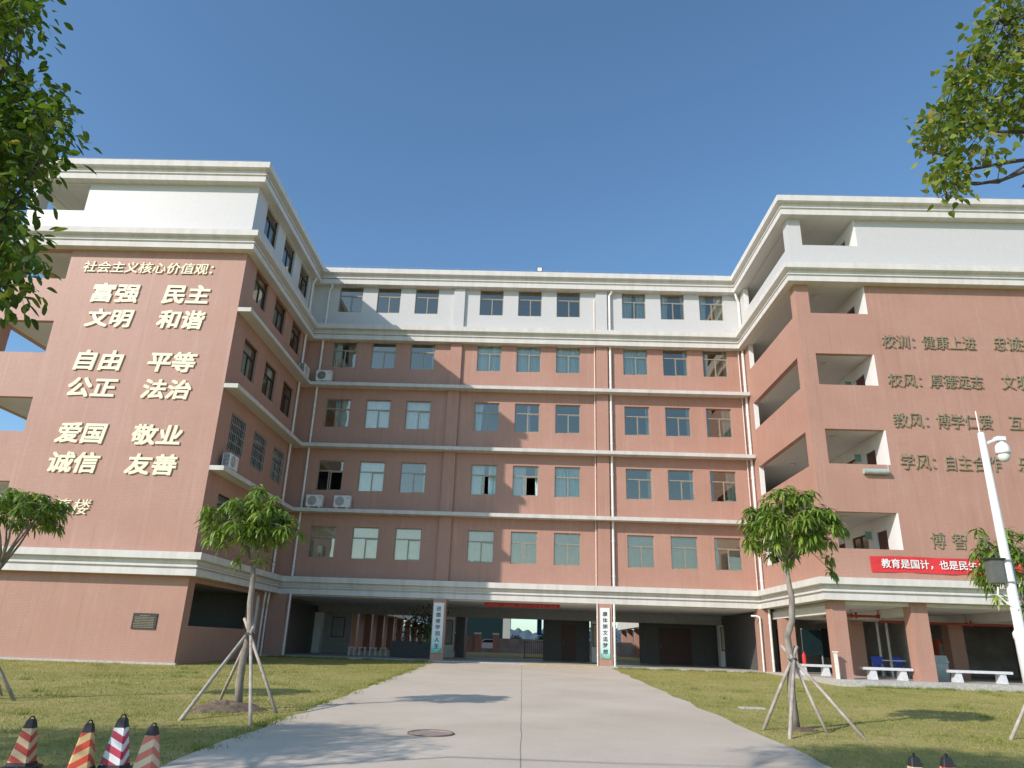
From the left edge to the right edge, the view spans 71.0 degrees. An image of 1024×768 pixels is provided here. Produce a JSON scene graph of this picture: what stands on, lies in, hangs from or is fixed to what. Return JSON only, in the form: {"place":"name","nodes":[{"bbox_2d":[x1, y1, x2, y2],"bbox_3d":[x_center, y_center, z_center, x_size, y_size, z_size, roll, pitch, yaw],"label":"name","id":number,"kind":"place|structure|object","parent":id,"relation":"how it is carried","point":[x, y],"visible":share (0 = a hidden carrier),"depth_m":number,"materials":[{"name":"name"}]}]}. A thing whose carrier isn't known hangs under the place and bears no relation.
{"place":"outdoors","nodes":[
{"label":"outdoors","id":0,"kind":"place"},
{"bbox_2d":[160,662,830,767],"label":"road","id":1,"kind":"structure","parent":0,"point":[511,716],"depth_m":12.43,"materials":[{"name":"concrete"}]},
{"bbox_2d":[133,722,159,767],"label":"traffic cone","id":2,"kind":"object","parent":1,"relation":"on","point":[148,755],"visible":1,"depth_m":7.98,"materials":[{"name":"plastic"}]},
{"bbox_2d":[407,729,454,736],"bbox_3d":[-1.324,5.707,11.720,0.777,0.043,0.777,1,-20,1],"label":"manhole cover","id":3,"kind":"object","parent":1,"relation":"on","point":[431,733],"visible":1,"depth_m":11.71,"materials":[{"name":"metal"}]},
{"bbox_2d":[0,649,1023,767],"bbox_3d":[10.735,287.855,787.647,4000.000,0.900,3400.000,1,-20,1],"label":"lawn","id":4,"kind":"structure","parent":0,"point":[44,754],"depth_m":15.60,"materials":[{"name":"plant"}]},
{"bbox_2d":[0,667,16,700],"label":"tree stakes","id":5,"kind":"object","parent":4,"relation":"on","point":[7,686],"visible":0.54,"depth_m":14.49,"materials":[{"name":"grey wood"}]},
{"bbox_2d":[0,716,42,767],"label":"traffic cone","id":6,"kind":"object","parent":4,"relation":"on","point":[23,754],"visible":1,"depth_m":8.18,"materials":[{"name":"plastic"}]},
{"bbox_2d":[0,487,75,571],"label":"mango tree","id":7,"kind":"object","parent":4,"relation":"on","point":[44,512],"visible":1,"depth_m":15.50,"materials":[{"name":"green plant"}]},
{"bbox_2d":[0,0,101,329],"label":"shade tree","id":8,"kind":"object","parent":4,"relation":"on","point":[26,138],"visible":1,"depth_m":3.92,"materials":[{"name":"green plant"}]},
{"bbox_2d":[67,720,95,767],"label":"traffic cone","id":9,"kind":"object","parent":4,"relation":"on","point":[83,755],"visible":1,"depth_m":8.03,"materials":[{"name":"plastic"}]},
{"bbox_2d":[97,714,132,767],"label":"traffic cone","id":10,"kind":"object","parent":4,"relation":"on","point":[116,754],"visible":0.98,"depth_m":8.21,"materials":[{"name":"plastic"}]},
{"bbox_2d":[0,157,333,664],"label":"school building","id":11,"kind":"structure","parent":4,"relation":"on","point":[172,336],"depth_m":31.29,"materials":[{"name":"paint"}]},
{"bbox_2d":[130,613,157,629],"bbox_3d":[-14.008,9.036,27.337,0.940,0.580,0.038,1,-20,1],"label":"wall plaque","id":12,"kind":"object","parent":11,"relation":"attached to","point":[144,620],"depth_m":27.32,"materials":[{"name":"grey metal"}]},
{"bbox_2d":[221,453,238,471],"bbox_3d":[-12.026,3.383,30.608,0.386,0.720,0.886,1,-20,1],"label":"air conditioner","id":13,"kind":"object","parent":11,"relation":"on","point":[230,460],"visible":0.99,"depth_m":30.30,"materials":[{"name":"grey metal"}]},
{"bbox_2d":[227,414,246,457],"bbox_3d":[-12.370,2.324,32.092,0.205,1.660,1.680,1,-20,1],"label":"window","id":14,"kind":"structure","parent":11,"relation":"in","point":[243,426],"depth_m":32.15,"materials":[{"name":"metal"}]},
{"bbox_2d":[240,339,255,381],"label":"window","id":15,"kind":"structure","parent":11,"relation":"in","point":[246,358],"depth_m":33.70,"materials":[{"name":"glass"}]},
{"bbox_2d":[251,432,266,471],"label":"window","id":16,"kind":"structure","parent":11,"relation":"in","point":[264,440],"depth_m":34.83,"materials":[{"name":"metal"}]},
{"bbox_2d":[255,279,266,310],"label":"window","id":17,"kind":"structure","parent":11,"relation":"in","point":[260,289],"depth_m":35.16,"materials":[{"name":"glass"}]},
{"bbox_2d":[264,363,274,400],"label":"window","id":18,"kind":"structure","parent":11,"relation":"in","point":[268,375],"depth_m":36.57,"materials":[{"name":"glass"}]},
{"bbox_2d":[270,447,284,483],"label":"window","id":19,"kind":"structure","parent":11,"relation":"in","point":[275,461],"depth_m":37.59,"materials":[{"name":"glass"}]},
{"bbox_2d":[178,618,277,724],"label":"tree stakes","id":20,"kind":"object","parent":4,"relation":"on","point":[205,687],"visible":0.94,"depth_m":13.94,"materials":[{"name":"grey wood"}]},
{"bbox_2d":[189,700,268,712],"bbox_3d":[-5.554,6.316,14.066,1.596,0.226,1.214,1,-20,1],"label":"soil mound","id":21,"kind":"object","parent":4,"relation":"on","point":[228,705],"visible":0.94,"depth_m":13.85,"materials":[{"name":"soil"}]},
{"bbox_2d":[194,484,308,702],"bbox_3d":[-5.634,4.340,14.982,2.372,4.583,2.245,1,-20,1],"label":"mango tree","id":22,"kind":"object","parent":4,"relation":"on","point":[267,527],"visible":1,"depth_m":15.00,"materials":[{"name":"green plant"}]},
{"bbox_2d":[350,614,427,651],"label":"wing","id":23,"kind":"structure","parent":4,"relation":"on","point":[377,631],"depth_m":71.27,"materials":[{"name":"paint"}]},
{"bbox_2d":[422,616,510,648],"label":"office building","id":24,"kind":"structure","parent":4,"relation":"on","point":[486,628],"depth_m":112.44,"materials":[{"name":"grey concrete"}]},
{"bbox_2d":[454,632,634,656],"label":"boundary wall","id":25,"kind":"structure","parent":4,"relation":"on","point":[505,645],"depth_m":82.41,"materials":[{"name":"red tile"}]},
{"bbox_2d":[617,622,639,656],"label":"wing","id":26,"kind":"structure","parent":4,"relation":"on","point":[623,627],"depth_m":86.05,"materials":[{"name":"paint"}]},
{"bbox_2d":[736,485,849,727],"bbox_3d":[5.945,4.479,14.715,2.336,4.863,2.397,1,-20,1],"label":"mango tree","id":27,"kind":"object","parent":4,"relation":"on","point":[768,530],"visible":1,"depth_m":14.82,"materials":[{"name":"green plant"}]},
{"bbox_2d":[783,727,817,731],"bbox_3d":[5.604,6.673,13.843,0.754,0.094,0.573,1,-20,1],"label":"soil mound","id":28,"kind":"object","parent":4,"relation":"on","point":[797,729],"visible":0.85,"depth_m":13.74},
{"bbox_2d":[761,644,865,738],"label":"tree stakes","id":29,"kind":"object","parent":4,"relation":"on","point":[796,664],"visible":0.97,"depth_m":13.82,"materials":[{"name":"grey wood"}]},
{"bbox_2d":[907,752,922,767],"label":"traffic cone","id":30,"kind":"object","parent":4,"relation":"on","point":[914,761],"visible":1,"depth_m":7.61,"materials":[{"name":"plastic"}]},
{"bbox_2d":[939,753,955,767],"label":"traffic cone","id":31,"kind":"object","parent":4,"relation":"on","point":[946,761],"visible":1,"depth_m":7.65,"materials":[{"name":"plastic"}]},
{"bbox_2d":[903,0,1023,217],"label":"shade tree","id":32,"kind":"object","parent":4,"relation":"on","point":[965,96],"visible":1,"depth_m":9.34,"materials":[{"name":"green plant"}]},
{"bbox_2d":[964,527,1023,616],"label":"mango tree","id":33,"kind":"object","parent":4,"relation":"on","point":[1017,554],"visible":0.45,"depth_m":15.10,"materials":[{"name":"green plant"}]},
{"bbox_2d":[975,411,1023,685],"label":"camera pole","id":34,"kind":"object","parent":4,"relation":"on","point":[1001,570],"visible":1,"depth_m":13.70,"materials":[{"name":"white metal"}]},
{"bbox_2d":[1009,704,1023,739],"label":"tree stakes","id":35,"kind":"object","parent":4,"relation":"on","point":[1017,724],"visible":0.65,"depth_m":13.71,"materials":[{"name":"white wood"}]},
{"bbox_2d":[0,653,1023,691],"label":"floor","id":36,"kind":"structure","parent":0,"point":[986,683],"depth_m":33.70,"materials":[{"name":"concrete"}]},
{"bbox_2d":[389,641,430,657],"bbox_3d":[-5.294,14.656,39.615,2.800,0.830,0.600,1,-20,1],"label":"planter","id":37,"kind":"object","parent":36,"relation":"on","point":[403,648],"visible":0.64,"depth_m":39.34,"materials":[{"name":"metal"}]},
{"bbox_2d":[392,604,449,651],"bbox_3d":[-5.083,13.333,39.988,3.442,3.015,1.934,1,-20,1],"label":"shrub","id":38,"kind":"object","parent":37,"relation":"in","point":[415,622],"visible":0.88,"depth_m":39.97,"materials":[{"name":"green plant"}]},
{"bbox_2d":[262,266,775,671],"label":"school building","id":39,"kind":"structure","parent":36,"relation":"on","point":[494,436],"depth_m":40.29,"materials":[{"name":"paint"}]},
{"bbox_2d":[305,494,324,507],"bbox_3d":[-10.613,6.341,38.622,0.886,0.720,0.386,1,-20,1],"label":"air conditioner","id":40,"kind":"object","parent":39,"relation":"on","point":[316,501],"visible":0.99,"depth_m":38.48,"materials":[{"name":"grey metal"}]},
{"bbox_2d":[307,526,336,557],"bbox_3d":[-10.132,8.428,38.391,1.400,1.850,0.134,1,-20,1],"label":"window","id":41,"kind":"structure","parent":39,"relation":"in","point":[322,538],"depth_m":38.41,"materials":[{"name":"glass"}]},
{"bbox_2d":[315,370,332,381],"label":"air conditioner","id":42,"kind":"object","parent":39,"relation":"on","point":[324,375],"visible":0.98,"depth_m":40.94,"materials":[{"name":"white metal"}]},
{"bbox_2d":[316,461,343,490],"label":"window","id":43,"kind":"structure","parent":39,"relation":"in","point":[329,471],"depth_m":39.62,"materials":[{"name":"metal"}]},
{"bbox_2d":[324,399,350,427],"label":"window","id":44,"kind":"structure","parent":39,"relation":"in","point":[342,408],"depth_m":40.94,"materials":[{"name":"glass"}]},
{"bbox_2d":[331,617,345,636],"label":"noticeboard","id":45,"kind":"object","parent":39,"relation":"attached to","point":[338,626],"visible":1,"depth_m":44.56,"materials":[{"name":"grey wood"}]},
{"bbox_2d":[333,495,351,508],"bbox_3d":[-9.114,6.378,38.588,0.886,0.720,0.386,1,-20,1],"label":"air conditioner","id":46,"kind":"object","parent":39,"relation":"on","point":[342,501],"visible":1,"depth_m":38.44,"materials":[{"name":"grey metal"}]},
{"bbox_2d":[331,342,357,367],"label":"window","id":47,"kind":"structure","parent":39,"relation":"in","point":[338,350],"depth_m":42.13,"materials":[{"name":"glass"}]},
{"bbox_2d":[338,288,363,311],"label":"window","id":48,"kind":"structure","parent":39,"relation":"in","point":[341,288],"depth_m":43.31,"materials":[{"name":"metal"}]},
{"bbox_2d":[350,527,378,559],"bbox_3d":[-7.842,8.486,38.338,1.400,1.850,0.134,1,-20,1],"label":"window","id":49,"kind":"structure","parent":39,"relation":"in","point":[364,539],"depth_m":38.36,"materials":[{"name":"glass"}]},
{"bbox_2d":[357,462,384,491],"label":"window","id":50,"kind":"structure","parent":39,"relation":"in","point":[371,474],"depth_m":39.67,"materials":[{"name":"glass"}]},
{"bbox_2d":[364,400,390,428],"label":"window","id":51,"kind":"structure","parent":39,"relation":"in","point":[377,412],"depth_m":40.91,"materials":[{"name":"glass"}]},
{"bbox_2d":[371,343,395,368],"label":"window","id":52,"kind":"structure","parent":39,"relation":"in","point":[373,343],"depth_m":41.98,"materials":[{"name":"metal"}]},
{"bbox_2d":[376,289,401,312],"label":"window","id":53,"kind":"structure","parent":39,"relation":"in","point":[379,289],"depth_m":43.26,"materials":[{"name":"metal"}]},
{"bbox_2d":[393,528,421,560],"bbox_3d":[-5.551,8.544,38.286,1.400,1.850,0.134,1,-20,1],"label":"window","id":54,"kind":"structure","parent":39,"relation":"in","point":[407,541],"depth_m":38.30,"materials":[{"name":"glass"}]},
{"bbox_2d":[399,463,426,492],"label":"window","id":55,"kind":"structure","parent":39,"relation":"in","point":[424,477],"depth_m":39.53,"materials":[{"name":"metal"}]},
{"bbox_2d":[405,401,430,429],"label":"window","id":56,"kind":"structure","parent":39,"relation":"in","point":[417,413],"depth_m":40.85,"materials":[{"name":"glass"}]},
{"bbox_2d":[410,344,434,369],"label":"window","id":57,"kind":"structure","parent":39,"relation":"in","point":[433,352],"depth_m":41.98,"materials":[{"name":"metal"}]},
{"bbox_2d":[415,289,438,313],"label":"window","id":58,"kind":"structure","parent":39,"relation":"in","point":[427,298],"depth_m":43.21,"materials":[{"name":"metal"}]},
{"bbox_2d":[431,602,443,652],"bbox_3d":[-3.738,12.242,36.079,0.530,2.390,0.046,1,-20,1],"label":"couplet board","id":59,"kind":"object","parent":39,"relation":"attached to","point":[437,628],"visible":1,"depth_m":36.05,"materials":[{"name":"plastic"}]},
{"bbox_2d":[445,620,452,644],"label":"noticeboard","id":60,"kind":"object","parent":39,"relation":"attached to","point":[449,632],"visible":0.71,"depth_m":43.70,"materials":[{"name":"grey wood"}]},
{"bbox_2d":[467,531,493,562],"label":"window","id":61,"kind":"structure","parent":39,"relation":"in","point":[480,548],"depth_m":38.22,"materials":[{"name":"glass"}]},
{"bbox_2d":[470,465,496,494],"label":"window","id":62,"kind":"structure","parent":39,"relation":"in","point":[477,471],"depth_m":39.53,"materials":[{"name":"glass"}]},
{"bbox_2d":[474,403,498,431],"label":"window","id":63,"kind":"structure","parent":39,"relation":"in","point":[479,412],"depth_m":40.73,"materials":[{"name":"glass"}]},
{"bbox_2d":[477,346,501,371],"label":"window","id":64,"kind":"structure","parent":39,"relation":"in","point":[488,358],"depth_m":41.99,"materials":[{"name":"glass"}]},
{"bbox_2d":[480,291,503,315],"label":"window","id":65,"kind":"structure","parent":39,"relation":"in","point":[481,291],"depth_m":43.10,"materials":[{"name":"metal"}]},
{"bbox_2d":[484,602,559,608],"bbox_3d":[0.525,11.510,37.275,3.940,0.210,0.019,1,-20,1],"label":"cloth banner","id":66,"kind":"object","parent":39,"relation":"hanging from","point":[520,605],"visible":1,"depth_m":37.27,"materials":[{"name":"fabric"}]},
{"bbox_2d":[510,532,536,564],"bbox_3d":[0.626,8.700,38.144,1.400,1.850,0.134,1,-20,1],"label":"window","id":67,"kind":"structure","parent":39,"relation":"in","point":[523,550],"depth_m":38.16,"materials":[{"name":"glass"}]},
{"bbox_2d":[512,466,538,496],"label":"window","id":68,"kind":"structure","parent":39,"relation":"in","point":[519,472],"depth_m":39.47,"materials":[{"name":"glass"}]},
{"bbox_2d":[514,404,539,432],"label":"window","id":69,"kind":"structure","parent":39,"relation":"in","point":[528,414],"depth_m":40.64,"materials":[{"name":"metal"}]},
{"bbox_2d":[516,347,540,372],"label":"window","id":70,"kind":"structure","parent":39,"relation":"in","point":[528,359],"depth_m":41.92,"materials":[{"name":"glass"}]},
{"bbox_2d":[518,292,541,315],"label":"window","id":71,"kind":"structure","parent":39,"relation":"in","point":[519,292],"depth_m":43.05,"materials":[{"name":"metal"}]},
{"bbox_2d":[554,533,579,565],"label":"window","id":72,"kind":"structure","parent":39,"relation":"in","point":[566,546],"depth_m":38.11,"materials":[{"name":"glass"}]},
{"bbox_2d":[554,467,579,497],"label":"window","id":73,"kind":"structure","parent":39,"relation":"in","point":[567,480],"depth_m":39.43,"materials":[{"name":"glass"}]},
{"bbox_2d":[555,405,579,433],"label":"window","id":74,"kind":"structure","parent":39,"relation":"in","point":[556,405],"depth_m":40.56,"materials":[{"name":"metal"}]},
{"bbox_2d":[556,348,579,373],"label":"window","id":75,"kind":"structure","parent":39,"relation":"in","point":[567,360],"depth_m":41.87,"materials":[{"name":"glass"}]},
{"bbox_2d":[561,624,575,660],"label":"door","id":76,"kind":"structure","parent":39,"relation":"in","point":[568,631],"depth_m":44.65,"materials":[{"name":"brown wood"}]},
{"bbox_2d":[592,624,596,646],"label":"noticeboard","id":77,"kind":"object","parent":39,"relation":"attached to","point":[594,633],"visible":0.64,"depth_m":43.55,"materials":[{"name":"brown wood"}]},
{"bbox_2d":[600,608,609,658],"bbox_3d":[4.662,12.455,35.887,0.480,2.390,0.046,1,-20,1],"label":"couplet board","id":78,"kind":"object","parent":39,"relation":"attached to","point":[605,632],"visible":1,"depth_m":35.88,"materials":[{"name":"plastic"}]},
{"bbox_2d":[622,294,645,318],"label":"window","id":79,"kind":"structure","parent":39,"relation":"in","point":[639,302],"depth_m":43.03,"materials":[{"name":"glass"}]},
{"bbox_2d":[623,349,647,374],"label":"window","id":80,"kind":"structure","parent":39,"relation":"in","point":[634,361],"depth_m":41.79,"materials":[{"name":"glass"}]},
{"bbox_2d":[624,407,649,435],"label":"window","id":81,"kind":"structure","parent":39,"relation":"in","point":[646,417],"depth_m":40.51,"materials":[{"name":"metal"}]},
{"bbox_2d":[626,469,651,499],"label":"window","id":82,"kind":"structure","parent":39,"relation":"in","point":[648,471],"depth_m":39.25,"materials":[{"name":"metal"}]},
{"bbox_2d":[627,535,653,567],"bbox_3d":[6.803,8.856,38.003,1.400,1.850,0.134,1,-20,1],"label":"window","id":83,"kind":"structure","parent":39,"relation":"in","point":[640,548],"depth_m":38.02,"materials":[{"name":"glass"}]},
{"bbox_2d":[660,295,684,319],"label":"window","id":84,"kind":"structure","parent":39,"relation":"in","point":[663,298],"depth_m":42.95,"materials":[{"name":"glass"}]},
{"bbox_2d":[662,350,687,375],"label":"window","id":85,"kind":"structure","parent":39,"relation":"in","point":[684,353],"depth_m":41.65,"materials":[{"name":"metal"}]},
{"bbox_2d":[658,628,691,664],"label":"door","id":86,"kind":"structure","parent":39,"relation":"in","point":[674,643],"depth_m":44.78,"materials":[{"name":"brown wood"}]},
{"bbox_2d":[665,408,690,436],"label":"window","id":87,"kind":"structure","parent":39,"relation":"in","point":[687,418],"depth_m":40.44,"materials":[{"name":"metal"}]},
{"bbox_2d":[668,470,694,500],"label":"window","id":88,"kind":"structure","parent":39,"relation":"in","point":[690,481],"depth_m":39.21,"materials":[{"name":"metal"}]},
{"bbox_2d":[671,537,697,569],"bbox_3d":[9.094,8.914,37.950,1.400,1.850,0.134,1,-20,1],"label":"window","id":89,"kind":"structure","parent":39,"relation":"in","point":[684,555],"depth_m":37.97,"materials":[{"name":"glass"}]},
{"bbox_2d":[699,296,722,320],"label":"window","id":90,"kind":"structure","parent":39,"relation":"in","point":[717,300],"depth_m":42.89,"materials":[{"name":"glass"}]},
{"bbox_2d":[702,352,727,376],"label":"window","id":91,"kind":"structure","parent":39,"relation":"in","point":[723,359],"depth_m":41.60,"materials":[{"name":"metal"}]},
{"bbox_2d":[706,409,731,437],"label":"window","id":92,"kind":"structure","parent":39,"relation":"in","point":[725,414],"depth_m":40.41,"materials":[{"name":"metal"}]},
{"bbox_2d":[710,471,736,501],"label":"window","id":93,"kind":"structure","parent":39,"relation":"in","point":[730,476],"depth_m":39.17,"materials":[{"name":"metal"}]},
{"bbox_2d":[714,538,741,570],"bbox_3d":[11.385,8.972,37.898,1.400,1.850,0.134,1,-20,1],"label":"window","id":94,"kind":"structure","parent":39,"relation":"in","point":[727,550],"depth_m":37.92,"materials":[{"name":"glass"}]},
{"bbox_2d":[524,641,542,658],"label":"railing","id":95,"kind":"object","parent":36,"relation":"on","point":[533,649],"visible":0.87,"depth_m":45.83,"materials":[{"name":"metal"}]},
{"bbox_2d":[800,628,823,664],"bbox_3d":[13.876,12.335,33.093,0.900,1.990,0.090,1,-20,1],"label":"display board","id":96,"kind":"object","parent":36,"relation":"on","point":[811,642],"visible":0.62,"depth_m":33.18,"materials":[{"name":"teal metal"}]},
{"bbox_2d":[798,664,831,675],"bbox_3d":[13.259,12.552,31.506,1.750,0.458,0.400,1,-20,1],"label":"stone bench","id":97,"kind":"object","parent":36,"relation":"on","point":[825,670],"visible":0.57,"depth_m":31.37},
{"bbox_2d":[832,651,839,678],"bbox_3d":[12.648,10.949,27.953,0.170,1.010,0.170,1,-20,1],"label":"post","id":98,"kind":"object","parent":36,"relation":"on","point":[836,664],"visible":0.93,"depth_m":27.92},
{"bbox_2d":[715,194,1023,681],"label":"school building","id":99,"kind":"structure","parent":36,"relation":"on","point":[873,332],"depth_m":33.14,"materials":[{"name":"paint"}]},
{"bbox_2d":[817,628,830,656],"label":"window","id":100,"kind":"structure","parent":99,"relation":"in","point":[824,632],"depth_m":39.74,"materials":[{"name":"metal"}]},
{"bbox_2d":[853,535,868,548],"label":"window","id":101,"kind":"structure","parent":99,"relation":"in","point":[861,542],"depth_m":33.41,"materials":[{"name":"brown wood"}]},
{"bbox_2d":[867,451,876,464],"bbox_3d":[16.358,4.102,32.328,0.040,2.105,0.950,1,-20,1],"label":"door","id":102,"kind":"structure","parent":99,"relation":"in","point":[871,457],"depth_m":32.58,"materials":[{"name":"wood"}]},
{"bbox_2d":[862,468,889,474],"bbox_3d":[15.618,3.651,30.727,1.132,0.437,0.247,1,-20,1],"label":"wall lamp","id":103,"kind":"object","parent":99,"relation":"attached to","point":[876,471],"visible":1,"depth_m":30.59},
{"bbox_2d":[878,530,888,549],"bbox_3d":[16.245,7.465,31.107,0.040,2.105,0.950,1,-20,1],"label":"door","id":104,"kind":"structure","parent":99,"relation":"in","point":[882,536],"depth_m":31.37,"materials":[{"name":"wood"}]},
{"bbox_2d":[870,556,1021,574],"bbox_3d":[19.037,7.491,29.373,8.600,0.664,0.062,1,-20,1],"label":"cloth banner","id":105,"kind":"object","parent":99,"relation":"attached to","point":[920,565],"visible":0.76,"depth_m":29.42,"materials":[{"name":"fabric"}]},
{"bbox_2d":[859,667,913,680],"bbox_3d":[14.969,11.571,28.647,1.950,0.458,0.400,1,-20,1],"label":"stone bench","id":106,"kind":"object","parent":36,"relation":"on","point":[901,674],"visible":0.95,"depth_m":28.52,"materials":[{"name":"stone"}]},
{"bbox_2d":[934,655,950,681],"bbox_3d":[17.499,11.728,29.620,0.830,0.990,0.660,1,-20,1],"label":"cabinet","id":107,"kind":"object","parent":36,"relation":"on","point":[941,662],"visible":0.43,"depth_m":29.34,"materials":[{"name":"metal"}]},
{"bbox_2d":[943,669,1012,683],"bbox_3d":[18.592,11.662,28.564,2.500,0.458,0.400,1,-20,1],"label":"stone bench","id":108,"kind":"object","parent":36,"relation":"on","point":[1000,677],"visible":0.98,"depth_m":28.44,"materials":[{"name":"stone"}]},
{"bbox_2d":[0,0,1023,633],"label":"sky","id":109,"kind":"structure","parent":0,"point":[659,137],"materials":[{"name":"blue"}]},
{"bbox_2d":[402,626,638,642],"bbox_3d":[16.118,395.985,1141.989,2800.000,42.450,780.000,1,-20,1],"label":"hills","id":110,"kind":"structure","parent":0,"point":[526,634],"depth_m":875.47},
{"bbox_2d":[932,639,944,655],"bbox_3d":[20.995,13.338,34.828,0.700,1.740,0.620,1,-20,1],"label":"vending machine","id":111,"kind":"object","parent":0,"point":[938,648],"visible":0.21,"depth_m":34.83,"materials":[{"name":"red metal"}]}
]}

